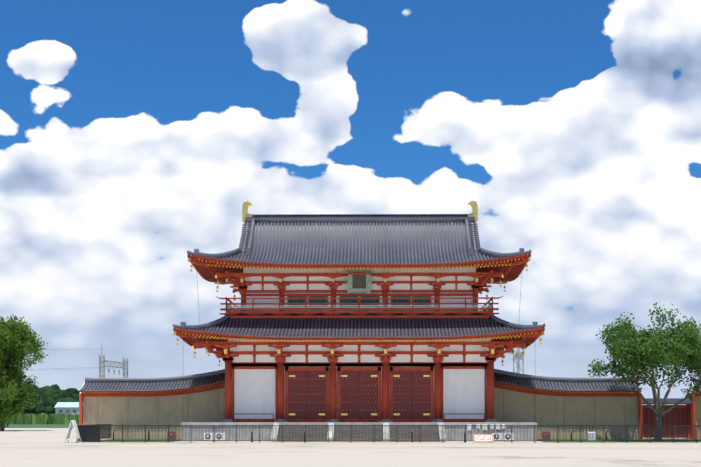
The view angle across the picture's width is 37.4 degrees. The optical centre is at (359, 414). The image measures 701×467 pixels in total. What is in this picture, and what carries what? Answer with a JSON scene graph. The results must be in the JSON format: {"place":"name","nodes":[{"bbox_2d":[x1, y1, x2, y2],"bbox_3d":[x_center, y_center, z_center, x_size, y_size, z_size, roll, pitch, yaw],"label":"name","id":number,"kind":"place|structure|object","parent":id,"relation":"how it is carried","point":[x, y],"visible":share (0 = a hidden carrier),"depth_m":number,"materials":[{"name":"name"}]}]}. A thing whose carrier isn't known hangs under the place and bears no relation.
{"place":"outdoors","nodes":[
{"label":"outdoors","id":0,"kind":"place"},
{"bbox_2d":[5,424,78,427],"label":"grass","id":1,"kind":"structure","parent":0,"point":[38,425],"depth_m":225.19,"materials":[{"name":"green plant"}]},
{"bbox_2d":[5,413,78,423],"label":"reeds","id":2,"kind":"object","parent":1,"relation":"on","point":[45,418],"visible":0.15,"depth_m":254.57,"materials":[{"name":"green plant"}]},
{"bbox_2d":[55,402,78,414],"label":"building","id":3,"kind":"structure","parent":1,"relation":"on","point":[68,407],"depth_m":361.57,"materials":[{"name":"white"}]},
{"bbox_2d":[100,439,180,441],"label":"grass","id":4,"kind":"structure","parent":0,"point":[137,441],"depth_m":93.33,"materials":[{"name":"green plant"}]},
{"bbox_2d":[0,428,700,466],"bbox_3d":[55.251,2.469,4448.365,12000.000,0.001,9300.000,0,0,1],"label":"ground","id":5,"kind":"structure","parent":0,"point":[34,447],"depth_m":64.96,"materials":[{"name":"beige sand"}]},
{"bbox_2d":[0,338,33,430],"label":"tree","id":6,"kind":"object","parent":5,"relation":"on","point":[1,428],"visible":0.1,"depth_m":151.09,"materials":[{"name":"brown plant"}]},
{"bbox_2d":[0,314,47,430],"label":"tree leaves","id":7,"kind":"object","parent":5,"relation":"on","point":[14,334],"visible":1,"depth_m":150.50,"materials":[{"name":"green plant"}]},
{"bbox_2d":[15,384,90,414],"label":"forest","id":8,"kind":"object","parent":5,"relation":"on","point":[51,396],"visible":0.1,"depth_m":668.98,"materials":[{"name":"green plant"}]},
{"bbox_2d":[99,340,127,377],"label":"gantry","id":9,"kind":"object","parent":5,"relation":"on","point":[110,362],"visible":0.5,"depth_m":159.07,"materials":[{"name":"grey metal"}]},
{"bbox_2d":[79,382,224,438],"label":"wall","id":10,"kind":"structure","parent":5,"relation":"on","point":[198,404],"depth_m":103.07,"materials":[{"name":"beige paint"}]},
{"bbox_2d":[80,373,224,392],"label":"roof","id":11,"kind":"structure","parent":10,"relation":"on","point":[169,390],"depth_m":102.93,"materials":[{"name":"grey tile"}]},
{"bbox_2d":[81,369,224,390],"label":"roof ribs","id":12,"kind":"object","parent":11,"relation":"on","point":[158,380],"depth_m":103.69,"materials":[{"name":"grey tile"}]},
{"bbox_2d":[29,266,535,422],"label":"wires","id":13,"kind":"object","parent":5,"relation":"on","point":[199,322],"visible":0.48,"depth_m":96.47,"materials":[{"name":"grey metal"}]},
{"bbox_2d":[64,420,606,442],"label":"signboards","id":14,"kind":"object","parent":5,"relation":"on","point":[483,437],"visible":0.67,"depth_m":92.57,"materials":[{"name":"white wood"}]},
{"bbox_2d":[174,257,543,441],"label":"gate","id":15,"kind":"structure","parent":5,"relation":"on","point":[360,382],"depth_m":98.81,"materials":[{"name":"red wood"}]},
{"bbox_2d":[187,223,530,280],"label":"roof surface","id":16,"kind":"object","parent":15,"relation":"on","point":[434,264],"visible":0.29,"depth_m":100.31,"materials":[{"name":"grey tile"}]},
{"bbox_2d":[187,214,530,263],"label":"roof tiles","id":17,"kind":"object","parent":16,"relation":"on","point":[472,240],"visible":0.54,"depth_m":101.82,"materials":[{"name":"grey tile"}]},
{"bbox_2d":[242,199,477,221],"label":"roof ornaments","id":18,"kind":"object","parent":16,"relation":"on","point":[472,204],"visible":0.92,"depth_m":103.61,"materials":[{"name":"gold metal"}]},
{"bbox_2d":[173,318,544,342],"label":"roof surface","id":19,"kind":"object","parent":15,"relation":"on","point":[199,332],"visible":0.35,"depth_m":96.53,"materials":[{"name":"grey tile"}]},
{"bbox_2d":[173,314,544,336],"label":"roof ribs","id":20,"kind":"object","parent":19,"relation":"on","point":[492,317],"visible":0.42,"depth_m":96.99,"materials":[{"name":"grey tile"}]},
{"bbox_2d":[77,424,700,442],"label":"fence","id":21,"kind":"object","parent":5,"relation":"on","point":[93,433],"visible":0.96,"depth_m":90.30,"materials":[{"name":"black metal"}]},
{"bbox_2d":[513,348,523,373],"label":"tower","id":22,"kind":"structure","parent":5,"relation":"on","point":[518,355],"depth_m":140.22,"materials":[{"name":"grey metal"}]},
{"bbox_2d":[494,382,641,438],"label":"wall","id":23,"kind":"structure","parent":5,"relation":"on","point":[514,404],"depth_m":102.54,"materials":[{"name":"beige paint"}]},
{"bbox_2d":[494,373,641,392],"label":"roof wall","id":24,"kind":"structure","parent":23,"relation":"on","point":[549,389],"depth_m":102.43,"materials":[{"name":"grey tile"}]},
{"bbox_2d":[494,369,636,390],"bbox_3d":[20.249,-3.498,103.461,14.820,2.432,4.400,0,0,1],"label":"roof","id":25,"kind":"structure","parent":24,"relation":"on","point":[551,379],"depth_m":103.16,"materials":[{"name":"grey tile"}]},
{"bbox_2d":[642,398,692,438],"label":"side gate","id":26,"kind":"structure","parent":5,"relation":"on","point":[679,415],"depth_m":103.26,"materials":[{"name":"red wood"}]},
{"bbox_2d":[686,382,700,438],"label":"wall","id":27,"kind":"structure","parent":5,"relation":"on","point":[696,413],"depth_m":102.32,"materials":[{"name":"red wood"}]},
{"bbox_2d":[0,0,700,404],"label":"sky","id":28,"kind":"structure","parent":0,"point":[136,135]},
{"bbox_2d":[538,439,700,441],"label":"grass","id":29,"kind":"structure","parent":0,"point":[633,440],"depth_m":96.88,"materials":[{"name":"green plant"}]},
{"bbox_2d":[606,315,700,440],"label":"tree trunk","id":30,"kind":"object","parent":29,"relation":"on","point":[658,412],"visible":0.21,"depth_m":95.14,"materials":[{"name":"grey plant"}]},
{"bbox_2d":[588,302,700,401],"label":"tree leaves","id":31,"kind":"object","parent":30,"relation":"on","point":[644,344],"visible":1,"depth_m":93.05,"materials":[{"name":"green plant"}]}
]}

